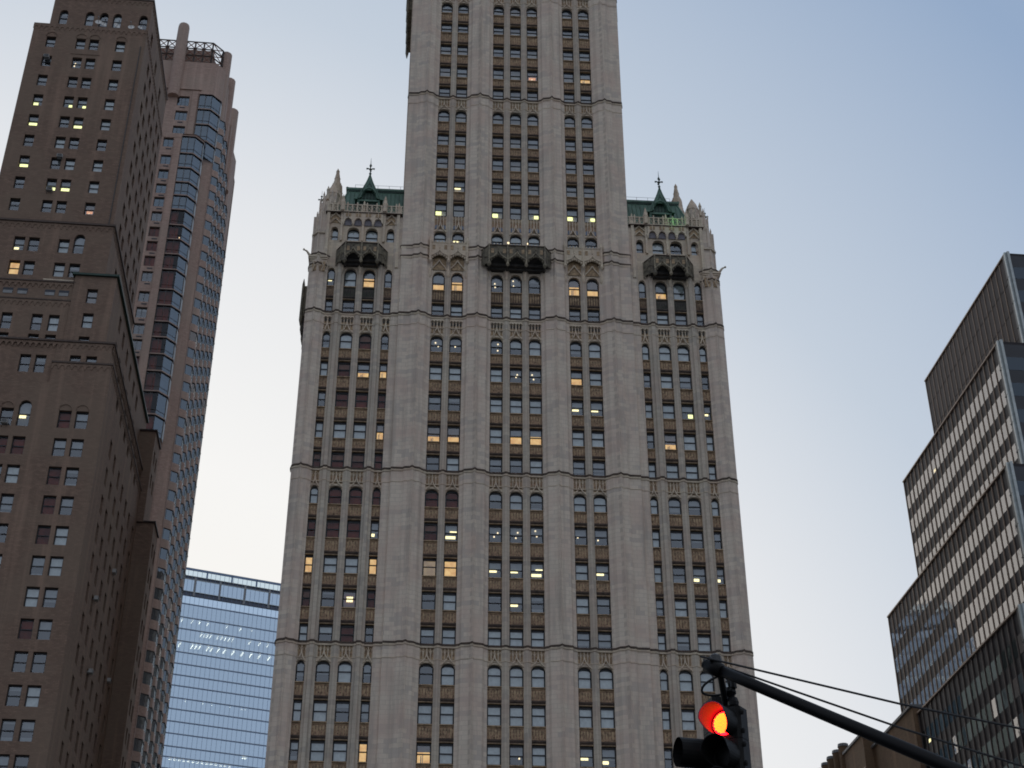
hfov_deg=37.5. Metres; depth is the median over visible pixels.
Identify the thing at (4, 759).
window
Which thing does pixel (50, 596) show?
window
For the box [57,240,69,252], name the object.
window
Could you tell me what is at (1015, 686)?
window
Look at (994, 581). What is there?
window
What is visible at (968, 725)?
window
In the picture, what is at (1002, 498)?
window
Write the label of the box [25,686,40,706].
window
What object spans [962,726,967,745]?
window
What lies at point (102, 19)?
window
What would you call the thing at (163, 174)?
window
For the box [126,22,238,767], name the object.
apartment tower
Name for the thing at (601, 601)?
window
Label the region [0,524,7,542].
window
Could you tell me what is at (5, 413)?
window
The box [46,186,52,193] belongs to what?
air conditioner
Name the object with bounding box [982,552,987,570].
window
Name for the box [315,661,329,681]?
window
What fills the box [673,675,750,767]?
traffic light
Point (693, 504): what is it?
window
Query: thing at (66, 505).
window
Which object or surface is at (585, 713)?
window
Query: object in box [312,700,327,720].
window
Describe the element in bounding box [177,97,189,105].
window
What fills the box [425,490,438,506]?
window
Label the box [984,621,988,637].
window
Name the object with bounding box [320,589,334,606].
window
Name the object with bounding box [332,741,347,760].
window
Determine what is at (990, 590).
window
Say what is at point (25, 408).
window
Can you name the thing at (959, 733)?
window
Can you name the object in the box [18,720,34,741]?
window
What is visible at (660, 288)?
window
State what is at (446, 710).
window
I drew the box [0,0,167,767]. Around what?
brick tower
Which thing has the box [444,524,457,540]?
window
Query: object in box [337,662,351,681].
window
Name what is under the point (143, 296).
window
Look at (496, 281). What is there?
window
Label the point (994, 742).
window
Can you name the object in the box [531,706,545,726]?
window
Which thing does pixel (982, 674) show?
window
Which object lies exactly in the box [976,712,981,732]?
window
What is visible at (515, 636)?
window
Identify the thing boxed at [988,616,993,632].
window
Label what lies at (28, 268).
window
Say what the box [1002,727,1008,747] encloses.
window
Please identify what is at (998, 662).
window
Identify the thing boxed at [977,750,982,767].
window
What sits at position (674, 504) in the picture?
window
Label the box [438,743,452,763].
window
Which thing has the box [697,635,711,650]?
window
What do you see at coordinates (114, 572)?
air conditioner
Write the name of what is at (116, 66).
window
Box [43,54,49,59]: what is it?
air conditioner
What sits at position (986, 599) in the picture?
window
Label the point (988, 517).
window
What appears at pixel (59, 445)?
window
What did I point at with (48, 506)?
window
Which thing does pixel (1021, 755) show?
window
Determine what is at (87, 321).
window
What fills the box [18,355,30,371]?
window
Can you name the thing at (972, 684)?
window
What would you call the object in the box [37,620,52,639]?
window
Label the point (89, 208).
window
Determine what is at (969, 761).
window
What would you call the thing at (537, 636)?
window
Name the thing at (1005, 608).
window
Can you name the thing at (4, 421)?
air conditioner
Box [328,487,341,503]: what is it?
window
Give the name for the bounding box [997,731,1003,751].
window
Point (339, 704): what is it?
window
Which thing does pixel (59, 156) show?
air conditioner
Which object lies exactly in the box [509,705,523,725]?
window
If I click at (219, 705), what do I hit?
glass tower
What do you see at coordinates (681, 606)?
window
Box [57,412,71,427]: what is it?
window
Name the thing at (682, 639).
window
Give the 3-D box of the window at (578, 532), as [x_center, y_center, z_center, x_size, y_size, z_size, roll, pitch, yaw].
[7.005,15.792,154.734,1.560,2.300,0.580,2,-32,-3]
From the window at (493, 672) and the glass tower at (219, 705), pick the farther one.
the glass tower at (219, 705)
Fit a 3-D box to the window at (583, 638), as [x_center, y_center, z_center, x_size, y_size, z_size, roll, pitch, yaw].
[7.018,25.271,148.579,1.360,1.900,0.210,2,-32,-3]
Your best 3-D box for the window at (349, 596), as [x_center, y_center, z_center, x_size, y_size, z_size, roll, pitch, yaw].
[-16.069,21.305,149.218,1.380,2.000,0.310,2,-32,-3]
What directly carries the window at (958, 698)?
in the office block
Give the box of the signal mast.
[700,653,1023,767]
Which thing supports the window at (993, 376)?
in the office block
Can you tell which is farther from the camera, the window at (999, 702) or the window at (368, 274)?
the window at (368, 274)
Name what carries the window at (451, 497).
in the office tower at (513, 534)
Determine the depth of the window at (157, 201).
258.15 m
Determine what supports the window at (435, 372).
in the office tower at (513, 534)
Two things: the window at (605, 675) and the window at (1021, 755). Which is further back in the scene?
the window at (1021, 755)
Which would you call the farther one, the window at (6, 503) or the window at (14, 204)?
the window at (14, 204)
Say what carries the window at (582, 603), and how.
in the office tower at (513, 534)
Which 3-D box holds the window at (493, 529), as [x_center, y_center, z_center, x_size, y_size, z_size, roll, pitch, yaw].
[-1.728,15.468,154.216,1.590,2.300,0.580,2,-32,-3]
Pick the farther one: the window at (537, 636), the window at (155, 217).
the window at (155, 217)
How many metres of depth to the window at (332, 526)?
153.21 m
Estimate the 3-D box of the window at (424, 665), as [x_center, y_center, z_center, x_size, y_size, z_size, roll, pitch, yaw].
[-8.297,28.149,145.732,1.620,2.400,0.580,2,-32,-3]
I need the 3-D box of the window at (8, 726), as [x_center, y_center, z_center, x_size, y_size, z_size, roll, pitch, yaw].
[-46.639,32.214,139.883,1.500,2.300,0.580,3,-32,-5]
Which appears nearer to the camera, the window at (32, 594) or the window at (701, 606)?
the window at (32, 594)
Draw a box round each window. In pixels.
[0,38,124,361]
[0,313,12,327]
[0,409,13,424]
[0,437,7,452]
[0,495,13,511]
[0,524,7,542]
[0,720,15,740]
[0,755,9,767]
[5,466,19,482]
[5,685,21,705]
[7,261,19,273]
[9,199,19,209]
[10,437,25,453]
[12,652,27,671]
[13,238,24,249]
[14,178,24,187]
[14,755,28,767]
[16,402,31,425]
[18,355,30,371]
[18,619,33,638]
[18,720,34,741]
[22,262,34,274]
[24,588,39,606]
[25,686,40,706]
[27,239,39,250]
[30,315,42,329]
[30,556,45,574]
[31,653,46,672]
[33,356,45,371]
[35,526,50,543]
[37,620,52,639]
[41,201,52,211]
[41,497,55,513]
[42,588,57,607]
[46,468,61,484]
[47,316,59,330]
[48,557,63,575]
[52,439,66,455]
[53,264,64,276]
[53,527,68,544]
[55,202,66,212]
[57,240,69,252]
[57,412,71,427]
[59,12,68,23]
[59,497,73,514]
[64,468,78,485]
[68,265,79,276]
[69,440,83,456]
[72,236,84,253]
[74,412,88,428]
[81,315,93,327]
[84,204,94,214]
[85,14,94,25]
[86,290,97,302]
[99,15,108,26]
[112,16,121,27]
[133,324,144,333]
[133,340,141,349]
[135,308,146,317]
[138,17,147,29]
[138,292,149,301]
[141,272,152,281]
[144,256,154,265]
[146,242,157,250]
[148,227,159,236]
[151,212,161,220]
[153,198,163,206]
[155,184,166,192]
[158,170,168,178]
[160,155,170,163]
[163,138,173,146]
[172,126,184,133]
[174,111,186,120]
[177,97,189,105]
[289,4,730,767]
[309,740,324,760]
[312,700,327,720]
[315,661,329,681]
[318,624,332,640]
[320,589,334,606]
[323,555,337,572]
[325,520,339,536]
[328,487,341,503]
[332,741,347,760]
[334,701,349,721]
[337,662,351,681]
[340,625,354,640]
[342,590,356,606]
[344,270,356,285]
[344,556,358,572]
[346,520,360,537]
[348,488,362,503]
[362,271,374,286]
[416,743,430,762]
[417,703,432,723]
[418,664,433,683]
[420,627,434,643]
[421,592,435,608]
[422,558,436,575]
[423,523,437,539]
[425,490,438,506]
[427,425,440,440]
[432,273,444,289]
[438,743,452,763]
[439,703,453,723]
[440,665,454,684]
[442,592,456,609]
[442,628,455,643]
[443,559,456,575]
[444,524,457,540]
[445,491,458,507]
[451,274,462,290]
[487,666,500,685]
[487,705,500,724]
[487,744,500,764]
[488,560,501,577]
[488,594,501,610]
[488,629,501,645]
[489,492,501,508]
[489,525,501,541]
[491,276,502,291]
[509,561,522,577]
[509,594,522,611]
[509,630,522,645]
[509,666,522,686]
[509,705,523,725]
[509,745,523,764]
[510,277,521,292]
[510,493,522,509]
[510,526,522,542]
[528,277,539,293]
[530,494,542,509]
[530,526,543,543]
[530,562,543,578]
[531,595,543,612]
[531,630,544,646]
[531,667,544,686]
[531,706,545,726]
[532,745,545,765]
[574,528,586,544]
[575,563,588,579]
[576,596,589,613]
[577,631,590,647]
[578,668,591,688]
[579,707,592,727]
[580,747,593,766]
[586,280,598,295]
[593,496,606,511]
[594,528,607,545]
[596,564,609,580]
[597,597,610,613]
[598,632,611,647]
[599,669,613,688]
[600,707,614,727]
[601,747,616,766]
[655,283,666,298]
[668,498,681,514]
[670,531,683,547]
[672,566,685,582]
[673,283,684,299]
[674,599,687,616]
[676,634,690,650]
[679,671,692,690]
[681,709,695,729]
[688,499,700,514]
[690,531,703,548]
[692,567,706,583]
[695,600,708,616]
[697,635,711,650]
[700,672,714,691]
[891,365,1017,767]
[943,709,948,727]
[943,744,948,758]
[947,704,952,722]
[948,740,953,758]
[952,700,956,718]
[952,735,957,754]
[957,695,961,713]
[957,731,962,749]
[961,690,966,708]
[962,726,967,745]
[966,686,971,704]
[966,722,972,741]
[967,759,971,767]
[971,681,976,700]
[971,717,976,736]
[972,754,976,767]
[975,676,981,695]
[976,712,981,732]
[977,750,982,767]
[979,627,984,643]
[980,671,986,690]
[981,708,986,727]
[981,746,987,765]
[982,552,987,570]
[983,587,988,604]
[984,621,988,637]
[985,666,991,685]
[986,512,991,530]
[986,703,992,720]
[987,547,992,564]
[987,741,992,760]
[988,581,993,600]
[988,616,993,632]
[990,660,996,680]
[991,507,996,524]
[991,698,997,718]
[992,541,997,559]
[992,576,998,594]
[992,737,997,755]
[993,612,998,628]
[995,655,1001,674]
[996,501,1001,519]
[996,535,1002,554]
[996,693,1002,713]
[997,571,1002,589]
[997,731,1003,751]
[998,606,1003,623]
[1000,495,1006,513]
[1001,529,1007,548]
[1001,649,1007,669]
[1001,688,1008,708]
[1002,566,1007,583]
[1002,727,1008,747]
[1003,601,1008,617]
[1005,488,1011,507]
[1006,523,1012,542]
[1006,644,1012,664]
[1007,560,1012,578]
[1007,683,1013,703]
[1008,596,1013,612]
[1008,722,1014,742]
[1011,518,1016,536]
[1011,639,1018,659]
[1012,554,1018,572]
[1012,590,1018,607]
[1012,678,1019,698]
[1013,717,1019,738]
[1014,756,1019,767]
[1017,549,1022,566]
[1017,633,1023,654]
[1018,585,1023,602]
[1018,672,1023,693]
[1018,712,1023,732]
[1019,752,1023,764]
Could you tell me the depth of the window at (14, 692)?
141.85 m
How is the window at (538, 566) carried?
in the office tower at (513, 534)
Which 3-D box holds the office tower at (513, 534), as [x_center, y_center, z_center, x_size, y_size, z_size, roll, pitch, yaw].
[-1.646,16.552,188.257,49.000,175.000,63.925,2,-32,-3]
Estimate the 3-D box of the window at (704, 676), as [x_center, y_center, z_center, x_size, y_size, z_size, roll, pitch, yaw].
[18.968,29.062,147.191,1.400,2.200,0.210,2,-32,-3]
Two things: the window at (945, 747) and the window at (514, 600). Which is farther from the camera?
the window at (945, 747)
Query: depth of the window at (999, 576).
167.78 m
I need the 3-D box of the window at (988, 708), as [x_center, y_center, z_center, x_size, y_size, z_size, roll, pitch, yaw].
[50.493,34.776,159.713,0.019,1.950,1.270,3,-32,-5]
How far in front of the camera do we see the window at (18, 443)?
155.42 m
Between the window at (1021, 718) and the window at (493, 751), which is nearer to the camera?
the window at (493, 751)
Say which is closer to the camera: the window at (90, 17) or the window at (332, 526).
the window at (332, 526)
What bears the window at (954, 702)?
in the office block
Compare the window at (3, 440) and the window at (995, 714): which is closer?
the window at (3, 440)
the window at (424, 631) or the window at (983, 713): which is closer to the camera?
the window at (424, 631)
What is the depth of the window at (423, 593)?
149.79 m
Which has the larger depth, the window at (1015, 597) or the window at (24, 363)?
the window at (1015, 597)
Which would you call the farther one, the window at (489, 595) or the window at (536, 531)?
the window at (536, 531)
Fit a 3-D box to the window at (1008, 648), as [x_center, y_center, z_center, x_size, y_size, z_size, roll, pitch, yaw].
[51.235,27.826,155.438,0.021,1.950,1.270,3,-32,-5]
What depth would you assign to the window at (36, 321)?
164.39 m
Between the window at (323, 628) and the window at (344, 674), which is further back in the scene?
the window at (323, 628)
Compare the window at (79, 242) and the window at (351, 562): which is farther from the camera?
the window at (79, 242)
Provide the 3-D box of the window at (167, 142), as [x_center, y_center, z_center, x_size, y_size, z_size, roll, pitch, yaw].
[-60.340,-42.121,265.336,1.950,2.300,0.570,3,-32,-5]
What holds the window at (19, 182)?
in the brick tower at (80, 446)
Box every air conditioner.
[1,418,8,426]
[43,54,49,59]
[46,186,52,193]
[57,153,62,160]
[87,668,93,676]
[92,595,98,602]
[112,569,116,576]
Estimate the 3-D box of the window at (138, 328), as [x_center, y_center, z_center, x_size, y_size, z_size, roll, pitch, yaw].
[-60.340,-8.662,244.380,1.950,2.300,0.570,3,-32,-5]
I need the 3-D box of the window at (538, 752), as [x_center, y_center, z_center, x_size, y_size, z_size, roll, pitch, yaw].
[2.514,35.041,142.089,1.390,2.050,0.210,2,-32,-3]
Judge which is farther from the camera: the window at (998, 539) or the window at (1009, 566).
the window at (998, 539)
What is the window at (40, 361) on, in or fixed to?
in the brick tower at (80, 446)
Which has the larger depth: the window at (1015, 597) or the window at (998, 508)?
the window at (998, 508)
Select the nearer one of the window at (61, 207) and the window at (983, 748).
the window at (983, 748)
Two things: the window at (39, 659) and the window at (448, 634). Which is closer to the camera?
the window at (39, 659)
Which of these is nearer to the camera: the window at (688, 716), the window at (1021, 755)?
the window at (688, 716)
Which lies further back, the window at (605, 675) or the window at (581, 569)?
the window at (581, 569)
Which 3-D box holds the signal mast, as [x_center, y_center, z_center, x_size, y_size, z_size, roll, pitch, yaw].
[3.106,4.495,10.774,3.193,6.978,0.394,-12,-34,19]
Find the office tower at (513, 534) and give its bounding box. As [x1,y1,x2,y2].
[265,0,762,767]
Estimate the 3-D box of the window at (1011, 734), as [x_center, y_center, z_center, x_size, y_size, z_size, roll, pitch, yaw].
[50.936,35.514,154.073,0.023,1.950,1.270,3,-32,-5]
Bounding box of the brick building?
[821,704,924,767]
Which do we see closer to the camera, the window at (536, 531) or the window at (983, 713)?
the window at (536, 531)
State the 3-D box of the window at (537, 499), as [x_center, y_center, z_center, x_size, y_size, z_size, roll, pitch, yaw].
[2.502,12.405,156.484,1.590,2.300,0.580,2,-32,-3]
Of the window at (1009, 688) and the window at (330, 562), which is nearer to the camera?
the window at (330, 562)
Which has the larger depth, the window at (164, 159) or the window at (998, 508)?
the window at (164, 159)
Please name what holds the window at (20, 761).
in the brick tower at (80, 446)
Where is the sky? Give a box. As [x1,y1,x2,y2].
[0,0,1023,767]
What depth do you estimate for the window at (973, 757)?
162.99 m
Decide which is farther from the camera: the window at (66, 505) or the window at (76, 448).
the window at (76, 448)
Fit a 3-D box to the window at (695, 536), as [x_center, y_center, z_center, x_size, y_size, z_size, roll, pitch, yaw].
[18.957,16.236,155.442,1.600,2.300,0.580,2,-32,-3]
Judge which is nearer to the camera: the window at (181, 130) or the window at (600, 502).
the window at (600, 502)
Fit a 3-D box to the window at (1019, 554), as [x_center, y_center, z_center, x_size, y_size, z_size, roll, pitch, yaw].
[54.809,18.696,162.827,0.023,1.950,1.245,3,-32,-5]
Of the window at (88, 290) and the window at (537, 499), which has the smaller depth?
the window at (537, 499)
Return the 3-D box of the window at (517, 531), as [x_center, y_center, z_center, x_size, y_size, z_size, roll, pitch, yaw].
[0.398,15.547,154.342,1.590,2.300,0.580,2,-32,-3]
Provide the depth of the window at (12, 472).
153.57 m
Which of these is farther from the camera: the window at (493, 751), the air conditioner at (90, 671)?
the air conditioner at (90, 671)
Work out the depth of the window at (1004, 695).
156.06 m
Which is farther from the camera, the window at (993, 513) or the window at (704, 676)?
the window at (993, 513)
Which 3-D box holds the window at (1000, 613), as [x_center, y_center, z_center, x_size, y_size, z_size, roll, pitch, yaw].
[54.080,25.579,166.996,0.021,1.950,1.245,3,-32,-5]
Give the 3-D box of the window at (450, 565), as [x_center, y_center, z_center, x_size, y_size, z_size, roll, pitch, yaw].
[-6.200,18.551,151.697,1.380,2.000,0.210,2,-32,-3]
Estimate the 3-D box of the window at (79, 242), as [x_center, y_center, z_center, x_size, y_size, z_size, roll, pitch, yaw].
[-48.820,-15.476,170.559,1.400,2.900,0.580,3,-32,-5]
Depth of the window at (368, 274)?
170.00 m
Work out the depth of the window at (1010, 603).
164.67 m
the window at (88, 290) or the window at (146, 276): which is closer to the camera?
the window at (88, 290)
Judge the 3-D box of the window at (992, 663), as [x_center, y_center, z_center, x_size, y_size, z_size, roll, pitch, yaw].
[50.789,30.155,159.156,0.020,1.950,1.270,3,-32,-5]
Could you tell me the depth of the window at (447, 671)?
145.71 m
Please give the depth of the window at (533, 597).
150.49 m
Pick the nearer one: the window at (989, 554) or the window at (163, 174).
the window at (989, 554)
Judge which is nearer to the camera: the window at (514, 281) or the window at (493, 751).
the window at (493, 751)
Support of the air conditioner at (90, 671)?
attached to the brick tower at (80, 446)
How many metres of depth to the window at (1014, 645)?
154.28 m
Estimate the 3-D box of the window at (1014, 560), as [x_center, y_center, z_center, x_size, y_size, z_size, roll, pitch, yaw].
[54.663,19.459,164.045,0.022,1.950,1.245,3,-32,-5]
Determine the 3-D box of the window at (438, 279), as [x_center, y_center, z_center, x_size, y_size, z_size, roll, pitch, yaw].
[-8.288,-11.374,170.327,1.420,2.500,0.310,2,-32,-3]
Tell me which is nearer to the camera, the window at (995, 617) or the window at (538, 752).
the window at (538, 752)
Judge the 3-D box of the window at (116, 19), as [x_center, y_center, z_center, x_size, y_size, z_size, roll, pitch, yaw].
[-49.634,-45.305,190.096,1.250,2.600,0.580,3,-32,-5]
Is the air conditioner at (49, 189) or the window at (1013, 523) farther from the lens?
the air conditioner at (49, 189)
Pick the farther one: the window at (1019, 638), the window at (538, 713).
the window at (1019, 638)
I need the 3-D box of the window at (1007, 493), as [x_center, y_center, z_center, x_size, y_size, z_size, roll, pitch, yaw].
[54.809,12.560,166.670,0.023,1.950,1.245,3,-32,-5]
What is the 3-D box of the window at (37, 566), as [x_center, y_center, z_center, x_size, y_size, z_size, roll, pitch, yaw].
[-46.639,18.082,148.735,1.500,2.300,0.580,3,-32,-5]
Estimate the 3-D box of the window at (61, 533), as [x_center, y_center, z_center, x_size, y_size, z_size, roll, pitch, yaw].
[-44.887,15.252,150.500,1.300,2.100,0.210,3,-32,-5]
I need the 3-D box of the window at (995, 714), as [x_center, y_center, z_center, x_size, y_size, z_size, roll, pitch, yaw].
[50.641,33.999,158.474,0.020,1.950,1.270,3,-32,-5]
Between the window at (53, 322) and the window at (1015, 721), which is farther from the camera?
the window at (53, 322)
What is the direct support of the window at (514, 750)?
in the office tower at (513, 534)
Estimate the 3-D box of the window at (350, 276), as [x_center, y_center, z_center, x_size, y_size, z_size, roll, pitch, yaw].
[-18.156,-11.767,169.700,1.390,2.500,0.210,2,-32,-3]
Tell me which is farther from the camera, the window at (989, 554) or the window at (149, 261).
the window at (149, 261)
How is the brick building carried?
on the ground
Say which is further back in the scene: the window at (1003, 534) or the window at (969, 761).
the window at (1003, 534)
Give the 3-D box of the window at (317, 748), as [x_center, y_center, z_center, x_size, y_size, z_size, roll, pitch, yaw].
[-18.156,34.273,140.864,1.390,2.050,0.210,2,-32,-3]
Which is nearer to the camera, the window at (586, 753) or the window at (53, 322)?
the window at (586, 753)
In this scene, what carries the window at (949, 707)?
in the office block
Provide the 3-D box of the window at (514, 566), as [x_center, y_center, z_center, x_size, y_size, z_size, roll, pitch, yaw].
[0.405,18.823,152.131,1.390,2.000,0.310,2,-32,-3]
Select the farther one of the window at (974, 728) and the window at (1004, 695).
the window at (974, 728)
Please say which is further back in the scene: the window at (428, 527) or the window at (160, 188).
the window at (160, 188)
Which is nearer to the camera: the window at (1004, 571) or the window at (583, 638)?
the window at (583, 638)
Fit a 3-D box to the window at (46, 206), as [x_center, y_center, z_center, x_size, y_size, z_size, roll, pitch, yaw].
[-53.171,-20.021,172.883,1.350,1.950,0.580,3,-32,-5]
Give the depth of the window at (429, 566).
151.63 m
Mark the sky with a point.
(855, 168)
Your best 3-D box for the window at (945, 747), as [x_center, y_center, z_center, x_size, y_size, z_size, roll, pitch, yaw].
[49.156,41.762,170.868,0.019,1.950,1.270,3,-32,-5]
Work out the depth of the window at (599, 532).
155.11 m
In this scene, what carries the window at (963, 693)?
in the office block
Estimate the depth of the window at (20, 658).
143.63 m
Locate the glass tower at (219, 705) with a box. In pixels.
[161,567,280,767]
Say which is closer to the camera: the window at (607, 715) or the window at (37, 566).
the window at (607, 715)
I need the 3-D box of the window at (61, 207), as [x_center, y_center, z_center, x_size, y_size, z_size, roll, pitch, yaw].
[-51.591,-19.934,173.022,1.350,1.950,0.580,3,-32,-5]
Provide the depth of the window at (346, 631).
147.32 m
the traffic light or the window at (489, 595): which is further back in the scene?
the window at (489, 595)
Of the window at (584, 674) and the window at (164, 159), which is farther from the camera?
the window at (164, 159)
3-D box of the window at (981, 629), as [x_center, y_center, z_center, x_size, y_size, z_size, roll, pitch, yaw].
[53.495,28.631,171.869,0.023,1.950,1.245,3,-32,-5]
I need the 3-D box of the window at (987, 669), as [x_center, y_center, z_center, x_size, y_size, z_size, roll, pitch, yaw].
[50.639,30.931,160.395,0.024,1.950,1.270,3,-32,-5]
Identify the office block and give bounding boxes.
[887,251,1023,767]
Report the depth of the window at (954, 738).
168.50 m
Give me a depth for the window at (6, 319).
164.23 m
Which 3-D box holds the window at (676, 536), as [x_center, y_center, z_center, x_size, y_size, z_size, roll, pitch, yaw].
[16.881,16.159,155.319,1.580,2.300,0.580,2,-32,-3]
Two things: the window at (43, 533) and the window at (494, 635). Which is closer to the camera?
the window at (494, 635)
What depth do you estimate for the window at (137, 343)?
243.07 m
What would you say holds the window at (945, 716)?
in the office block
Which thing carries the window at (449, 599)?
in the office tower at (513, 534)
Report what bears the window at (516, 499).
in the office tower at (513, 534)
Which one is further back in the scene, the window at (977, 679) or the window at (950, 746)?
the window at (950, 746)
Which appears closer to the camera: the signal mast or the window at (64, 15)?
the signal mast
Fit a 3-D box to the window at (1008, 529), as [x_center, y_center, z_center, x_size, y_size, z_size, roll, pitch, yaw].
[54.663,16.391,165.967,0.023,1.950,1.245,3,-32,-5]
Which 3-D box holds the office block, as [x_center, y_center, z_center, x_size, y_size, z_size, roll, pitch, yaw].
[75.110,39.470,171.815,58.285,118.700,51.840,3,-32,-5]
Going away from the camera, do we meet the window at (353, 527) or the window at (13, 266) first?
the window at (353, 527)
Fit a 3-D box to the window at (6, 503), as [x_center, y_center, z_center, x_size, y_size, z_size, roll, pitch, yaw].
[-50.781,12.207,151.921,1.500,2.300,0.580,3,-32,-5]
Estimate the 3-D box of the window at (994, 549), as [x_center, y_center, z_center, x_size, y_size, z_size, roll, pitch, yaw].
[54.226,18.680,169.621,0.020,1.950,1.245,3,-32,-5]
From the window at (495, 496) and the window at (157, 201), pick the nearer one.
the window at (495, 496)
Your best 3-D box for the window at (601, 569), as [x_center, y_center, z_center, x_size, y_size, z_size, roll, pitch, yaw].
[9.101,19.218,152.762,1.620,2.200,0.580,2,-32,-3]
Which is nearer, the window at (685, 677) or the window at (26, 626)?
the window at (26, 626)
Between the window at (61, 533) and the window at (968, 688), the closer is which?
the window at (61, 533)
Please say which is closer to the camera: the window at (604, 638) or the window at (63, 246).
the window at (604, 638)
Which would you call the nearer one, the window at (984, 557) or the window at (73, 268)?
the window at (73, 268)
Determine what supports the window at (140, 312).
in the apartment tower at (176, 306)
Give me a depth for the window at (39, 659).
143.77 m
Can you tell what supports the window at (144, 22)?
in the brick tower at (80, 446)
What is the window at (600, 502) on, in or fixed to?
in the office tower at (513, 534)
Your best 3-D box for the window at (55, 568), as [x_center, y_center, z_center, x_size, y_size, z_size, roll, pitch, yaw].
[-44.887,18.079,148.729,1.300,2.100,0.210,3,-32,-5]
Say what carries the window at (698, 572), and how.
in the office tower at (513, 534)
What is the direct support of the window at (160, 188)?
in the apartment tower at (176, 306)
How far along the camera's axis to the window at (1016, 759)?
152.45 m
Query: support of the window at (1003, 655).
in the office block
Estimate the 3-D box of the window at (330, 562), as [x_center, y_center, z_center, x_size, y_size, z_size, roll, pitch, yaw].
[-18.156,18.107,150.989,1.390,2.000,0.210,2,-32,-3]
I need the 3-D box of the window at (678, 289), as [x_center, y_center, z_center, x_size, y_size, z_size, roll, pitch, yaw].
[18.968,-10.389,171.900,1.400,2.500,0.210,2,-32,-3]
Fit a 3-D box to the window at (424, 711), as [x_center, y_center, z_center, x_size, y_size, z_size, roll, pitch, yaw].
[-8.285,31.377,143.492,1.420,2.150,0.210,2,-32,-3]
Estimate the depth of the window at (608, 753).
142.79 m
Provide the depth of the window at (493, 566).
152.30 m
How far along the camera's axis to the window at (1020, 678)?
152.39 m
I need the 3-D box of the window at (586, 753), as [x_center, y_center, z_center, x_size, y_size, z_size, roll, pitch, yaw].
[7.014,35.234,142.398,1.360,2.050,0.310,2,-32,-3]
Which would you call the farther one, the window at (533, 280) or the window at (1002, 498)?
the window at (533, 280)
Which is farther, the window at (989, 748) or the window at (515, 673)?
the window at (989, 748)
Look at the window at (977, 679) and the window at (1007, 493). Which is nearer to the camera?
the window at (977, 679)
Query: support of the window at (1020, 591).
in the office block
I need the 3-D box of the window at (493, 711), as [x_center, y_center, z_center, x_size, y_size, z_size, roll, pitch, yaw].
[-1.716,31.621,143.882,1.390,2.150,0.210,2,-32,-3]
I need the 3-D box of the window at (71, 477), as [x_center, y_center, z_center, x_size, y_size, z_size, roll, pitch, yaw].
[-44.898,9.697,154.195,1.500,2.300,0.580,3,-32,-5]
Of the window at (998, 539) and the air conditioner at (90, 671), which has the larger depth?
the window at (998, 539)
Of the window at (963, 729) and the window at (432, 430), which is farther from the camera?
the window at (963, 729)
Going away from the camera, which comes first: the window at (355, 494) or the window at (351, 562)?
the window at (351, 562)
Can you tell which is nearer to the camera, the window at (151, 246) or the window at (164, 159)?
the window at (151, 246)
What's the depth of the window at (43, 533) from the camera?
150.38 m
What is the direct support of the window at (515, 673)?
in the office tower at (513, 534)
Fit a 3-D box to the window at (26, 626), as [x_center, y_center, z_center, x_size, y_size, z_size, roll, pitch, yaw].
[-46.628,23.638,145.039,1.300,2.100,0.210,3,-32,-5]
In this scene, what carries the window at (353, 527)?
in the office tower at (513, 534)
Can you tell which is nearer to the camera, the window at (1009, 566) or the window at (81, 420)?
the window at (81, 420)
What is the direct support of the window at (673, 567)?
in the office tower at (513, 534)
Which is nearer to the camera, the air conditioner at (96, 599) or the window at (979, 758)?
the air conditioner at (96, 599)
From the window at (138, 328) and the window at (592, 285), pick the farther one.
the window at (138, 328)
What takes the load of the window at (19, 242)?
in the brick tower at (80, 446)
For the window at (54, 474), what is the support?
in the brick tower at (80, 446)
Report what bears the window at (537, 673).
in the office tower at (513, 534)
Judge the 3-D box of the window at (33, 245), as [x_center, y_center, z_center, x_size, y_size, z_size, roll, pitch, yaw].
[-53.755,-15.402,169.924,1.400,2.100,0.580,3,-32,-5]
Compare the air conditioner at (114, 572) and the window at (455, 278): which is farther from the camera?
the window at (455, 278)
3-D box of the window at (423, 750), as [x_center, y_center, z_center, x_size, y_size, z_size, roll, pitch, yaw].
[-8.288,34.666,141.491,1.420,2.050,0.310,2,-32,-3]
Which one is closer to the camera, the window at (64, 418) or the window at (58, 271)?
the window at (64, 418)
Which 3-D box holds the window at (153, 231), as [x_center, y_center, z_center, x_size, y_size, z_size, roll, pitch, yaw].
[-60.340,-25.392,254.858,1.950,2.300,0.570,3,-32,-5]
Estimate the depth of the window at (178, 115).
271.30 m

